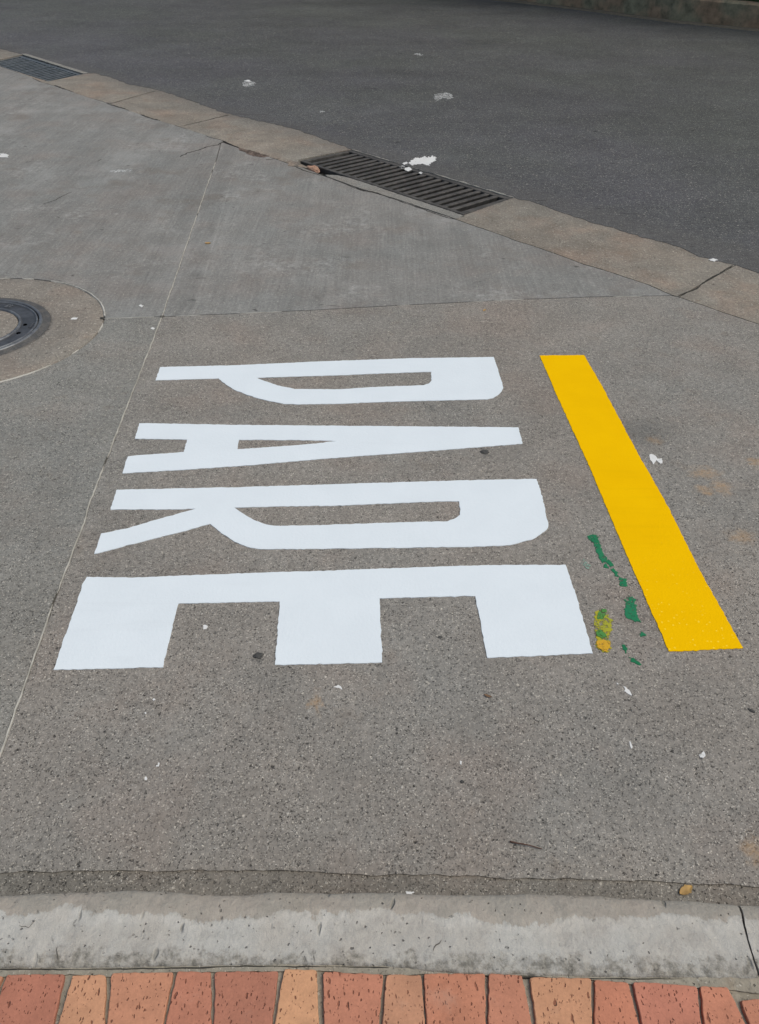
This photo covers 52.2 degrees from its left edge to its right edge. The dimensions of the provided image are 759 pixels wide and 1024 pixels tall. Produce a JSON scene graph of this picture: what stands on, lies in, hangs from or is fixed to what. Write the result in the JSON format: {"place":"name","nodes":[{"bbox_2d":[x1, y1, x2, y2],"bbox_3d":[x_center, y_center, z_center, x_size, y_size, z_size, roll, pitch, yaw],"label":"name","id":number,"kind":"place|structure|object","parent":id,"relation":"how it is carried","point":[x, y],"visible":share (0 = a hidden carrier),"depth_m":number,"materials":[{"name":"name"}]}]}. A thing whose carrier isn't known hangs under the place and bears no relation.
{"place":"outdoors","nodes":[
{"label":"outdoors","id":0,"kind":"place"},
{"bbox_2d":[0,317,161,758],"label":"pavement","id":1,"kind":"structure","parent":0,"point":[60,422],"depth_m":2.73,"materials":[{"name":"concrete"}]},
{"bbox_2d":[0,278,105,382],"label":"surround","id":2,"kind":"object","parent":1,"relation":"on","point":[30,342],"visible":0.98,"depth_m":3.62,"materials":[{"name":"concrete"}]},
{"bbox_2d":[0,66,225,317],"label":"pavement","id":3,"kind":"structure","parent":0,"point":[75,211],"depth_m":5.16,"materials":[{"name":"concrete"}]},
{"bbox_2d":[0,296,758,887],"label":"pavement","id":4,"kind":"structure","parent":0,"point":[266,764],"depth_m":2.02,"materials":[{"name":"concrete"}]},
{"bbox_2d":[253,652,263,658],"bbox_3d":[-0.324,0.383,2.070,0.027,0.010,0.022,12,40,13],"label":"stone","id":5,"kind":"object","parent":4,"relation":"on","point":[258,655],"visible":1,"depth_m":2.06,"materials":[{"name":"grey stone"}]},
{"bbox_2d":[94,479,547,553],"bbox_3d":[-0.163,0.011,2.535,1.444,0.002,0.350,-1,39,-3],"label":"painted letter","id":6,"kind":"object","parent":4,"relation":"on","point":[504,512],"visible":1,"depth_m":2.54,"materials":[{"name":"white paint"}]},
{"bbox_2d":[122,423,521,473],"bbox_3d":[-0.193,-0.229,2.833,1.449,0.002,0.333,1,39,0],"label":"painted letter","id":7,"kind":"object","parent":4,"relation":"on","point":[208,446],"visible":1,"depth_m":2.87,"materials":[{"name":"white paint"}]},
{"bbox_2d":[53,565,592,669],"bbox_3d":[-0.143,0.289,2.190,1.443,0.002,0.367,-2,39,-3],"label":"painted letter","id":8,"kind":"object","parent":4,"relation":"on","point":[328,617],"visible":1,"depth_m":2.21,"materials":[{"name":"white paint"}]},
{"bbox_2d":[156,357,502,404],"bbox_3d":[-0.205,-0.544,3.225,1.445,0.002,0.368,-2,39,-4],"label":"painted letter","id":9,"kind":"object","parent":4,"relation":"on","point":[467,378],"visible":1,"depth_m":3.25,"materials":[{"name":"white paint"}]},
{"bbox_2d":[480,450,488,453],"bbox_3d":[0.384,-0.219,2.831,0.031,0.010,0.028,-9,40,-12],"label":"stone","id":10,"kind":"object","parent":4,"relation":"on","point":[484,451],"visible":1,"depth_m":2.83,"materials":[{"name":"grey stone"}]},
{"bbox_2d":[510,841,541,848],"bbox_3d":[0.314,0.715,1.663,0.068,0.007,0.005,9,40,10],"label":"twig","id":11,"kind":"object","parent":4,"relation":"on","point":[524,844],"visible":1,"depth_m":1.66,"materials":[{"name":"brown wood"}]},
{"bbox_2d":[587,534,613,566],"bbox_3d":[0.688,0.120,2.415,0.038,0.001,0.156,-4,39,-6],"label":"paint spill","id":12,"kind":"object","parent":4,"relation":"on","point":[594,539],"visible":1,"depth_m":2.42,"materials":[{"name":"green paint"}]},
{"bbox_2d":[594,609,612,652],"bbox_3d":[0.621,0.327,2.155,0.053,0.003,0.168,10,40,11],"label":"paint spill","id":13,"kind":"object","parent":4,"relation":"on","point":[600,636],"visible":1,"depth_m":2.15,"materials":[{"name":"yellow paint"}]},
{"bbox_2d":[611,568,619,576],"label":"paint spill","id":14,"kind":"object","parent":4,"relation":"on","point":[615,572],"visible":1,"depth_m":2.34,"materials":[{"name":"green paint"}]},
{"bbox_2d":[619,577,627,586],"bbox_3d":[0.725,0.209,2.305,0.026,0.001,0.038,7,39,8],"label":"paint spill","id":15,"kind":"object","parent":4,"relation":"on","point":[624,582],"visible":1,"depth_m":2.30,"materials":[{"name":"green paint"}]},
{"bbox_2d":[623,686,631,695],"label":"paint spill","id":16,"kind":"object","parent":4,"relation":"on","point":[627,691],"visible":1,"depth_m":1.99,"materials":[{"name":"white paint"}]},
{"bbox_2d":[624,597,640,621],"bbox_3d":[0.720,0.276,2.221,0.043,0.001,0.106,4,39,4],"label":"paint spill","id":17,"kind":"object","parent":4,"relation":"on","point":[630,608],"visible":1,"depth_m":2.21,"materials":[{"name":"green paint"}]},
{"bbox_2d":[629,657,641,664],"bbox_3d":[0.681,0.398,2.069,0.039,0.001,0.016,24,44,26],"label":"paint spill","id":18,"kind":"object","parent":4,"relation":"on","point":[635,662],"visible":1,"depth_m":2.07,"materials":[{"name":"green paint"}]},
{"bbox_2d":[540,355,742,651],"bbox_3d":[0.849,-0.159,2.764,0.212,0.002,1.708,-1,39,-2],"label":"painted line","id":19,"kind":"object","parent":4,"relation":"on","point":[687,612],"visible":1,"depth_m":2.53,"materials":[{"name":"yellow paint"}]},
{"bbox_2d":[649,454,662,463],"bbox_3d":[1.002,-0.192,2.808,0.046,0.001,0.066,1,39,0],"label":"paint spill","id":20,"kind":"object","parent":4,"relation":"on","point":[653,458],"visible":1,"depth_m":2.81,"materials":[{"name":"white paint"}]},
{"bbox_2d":[0,0,758,272],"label":"road","id":21,"kind":"structure","parent":0,"point":[645,128],"depth_m":8.14,"materials":[{"name":"grey asphalt"}]},
{"bbox_2d":[0,56,81,80],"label":"drain grate","id":22,"kind":"object","parent":21,"relation":"in","point":[35,68],"visible":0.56,"depth_m":8.70,"materials":[{"name":"grey metal"}]},
{"bbox_2d":[22,53,86,73],"bbox_3d":[-3.753,-5.140,8.918,0.067,0.050,1.632,-30,48,-32],"label":"channel","id":23,"kind":"object","parent":21,"relation":"on","point":[54,63],"visible":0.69,"depth_m":8.87,"materials":[{"name":"concrete"}]},
{"bbox_2d":[301,150,511,214],"bbox_3d":[0.135,-2.227,5.614,0.614,0.351,1.724,-30,48,-33],"label":"drain grate","id":24,"kind":"object","parent":21,"relation":"in","point":[446,194],"visible":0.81,"depth_m":5.48,"materials":[{"name":"metal"}]},
{"bbox_2d":[409,156,435,165],"bbox_3d":[0.332,-2.663,5.867,0.180,0.001,0.334,15,41,17],"label":"paint spill","id":25,"kind":"object","parent":21,"relation":"on","point":[425,160],"visible":1,"depth_m":5.86,"materials":[{"name":"white paint"}]},
{"bbox_2d":[352,149,513,197],"bbox_3d":[0.360,-2.472,5.674,0.071,0.050,1.625,-30,48,-33],"label":"channel","id":26,"kind":"object","parent":21,"relation":"on","point":[466,183],"visible":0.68,"depth_m":5.51,"materials":[{"name":"concrete"}]},
{"bbox_2d":[434,93,453,101],"bbox_3d":[0.633,-4.110,7.672,0.203,0.001,0.437,1,39,0],"label":"paint spill","id":27,"kind":"object","parent":21,"relation":"on","point":[450,95],"visible":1,"depth_m":7.69,"materials":[{"name":"grey paint"}]},
{"bbox_2d":[1,66,757,323],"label":"pavement","id":28,"kind":"structure","parent":0,"point":[286,236],"depth_m":4.33,"materials":[{"name":"concrete"}]},
{"bbox_2d":[306,165,319,172],"bbox_3d":[-0.489,-2.518,5.694,0.133,0.055,0.069,24,44,26],"label":"brick fragment","id":29,"kind":"object","parent":28,"relation":"on","point":[314,168],"visible":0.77,"depth_m":5.67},
{"bbox_2d":[0,964,758,1023],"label":"sidewalk","id":30,"kind":"structure","parent":0,"point":[286,994],"depth_m":1.35,"materials":[{"name":"brick"}]},
{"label":"joint bed","id":31,"kind":"structure","parent":0,"visible":0},
{"bbox_2d":[0,49,21,59],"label":"channel","id":32,"kind":"object","parent":31,"relation":"on","point":[5,54],"visible":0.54,"depth_m":9.32,"materials":[{"name":"beige concrete"}]},
{"bbox_2d":[16,71,47,81],"bbox_3d":[-3.984,-4.791,8.515,0.064,0.090,1.507,-29,48,-32],"label":"channel","id":33,"kind":"object","parent":31,"relation":"on","point":[40,80],"visible":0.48,"depth_m":8.19,"materials":[{"name":"beige concrete"}]},
{"bbox_2d":[43,73,158,102],"bbox_3d":[-2.815,-4.305,7.932,1.519,0.090,0.763,32,48,33],"label":"channel","id":34,"kind":"object","parent":31,"relation":"on","point":[106,89],"visible":0.52,"depth_m":7.85,"materials":[{"name":"beige concrete"}]},
{"bbox_2d":[112,91,231,126],"bbox_3d":[-1.950,-3.735,7.238,0.740,0.090,1.438,-29,47,-32],"label":"channel","id":35,"kind":"object","parent":31,"relation":"on","point":[165,107],"visible":0.53,"depth_m":7.14,"materials":[{"name":"beige concrete"}]},
{"bbox_2d":[180,115,351,163],"bbox_3d":[-0.922,-3.057,6.412,1.695,0.090,0.788,32,48,33],"label":"channel","id":36,"kind":"object","parent":31,"relation":"on","point":[281,143],"visible":0.5,"depth_m":6.34,"materials":[{"name":"beige concrete"}]},
{"bbox_2d":[0,890,757,978],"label":"kerb","id":37,"kind":"structure","parent":31,"relation":"on","point":[557,935],"depth_m":1.43,"materials":[{"name":"concrete"}]},
{"bbox_2d":[0,870,758,905],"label":"gutter","id":38,"kind":"object","parent":31,"relation":"on","point":[226,883],"visible":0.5,"depth_m":1.60,"materials":[{"name":"concrete"}]},
{"bbox_2d":[680,885,692,894],"bbox_3d":[0.631,0.778,1.596,0.034,0.004,0.019,-18,43,-22],"label":"leaf","id":39,"kind":"object","parent":38,"relation":"on","point":[685,889],"visible":1,"depth_m":1.60,"materials":[{"name":"orange plant"}]},
{"bbox_2d":[325,175,463,218],"bbox_3d":[0.066,-2.103,5.243,0.113,0.090,1.272,-30,48,-33],"label":"channel","id":40,"kind":"object","parent":31,"relation":"on","point":[366,186],"visible":0.44,"depth_m":5.20,"materials":[{"name":"concrete"}]},
{"bbox_2d":[457,198,734,296],"bbox_3d":[1.240,-1.583,4.617,0.707,0.090,1.609,-29,48,-32],"label":"channel","id":41,"kind":"object","parent":31,"relation":"on","point":[670,269],"visible":0.58,"depth_m":4.50,"materials":[{"name":"beige concrete"}]},
{"bbox_2d":[681,265,758,323],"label":"channel","id":42,"kind":"object","parent":31,"relation":"on","point":[734,290],"visible":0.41,"depth_m":3.98,"materials":[{"name":"beige concrete"}]},
{"bbox_2d":[738,906,758,975],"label":"kerb","id":43,"kind":"structure","parent":31,"relation":"on","point":[750,917],"depth_m":1.44,"materials":[{"name":"concrete"}]},
{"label":"ground","id":44,"kind":"structure","parent":0,"visible":0},
{"bbox_2d":[494,0,758,31],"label":"gutter","id":45,"kind":"object","parent":44,"relation":"on","point":[647,17],"visible":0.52,"depth_m":12.70,"materials":[{"name":"grey concrete"}]},
{"bbox_2d":[518,0,758,28],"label":"kerb","id":46,"kind":"structure","parent":44,"relation":"on","point":[739,13],"depth_m":12.22,"materials":[{"name":"grey concrete"}]}
]}

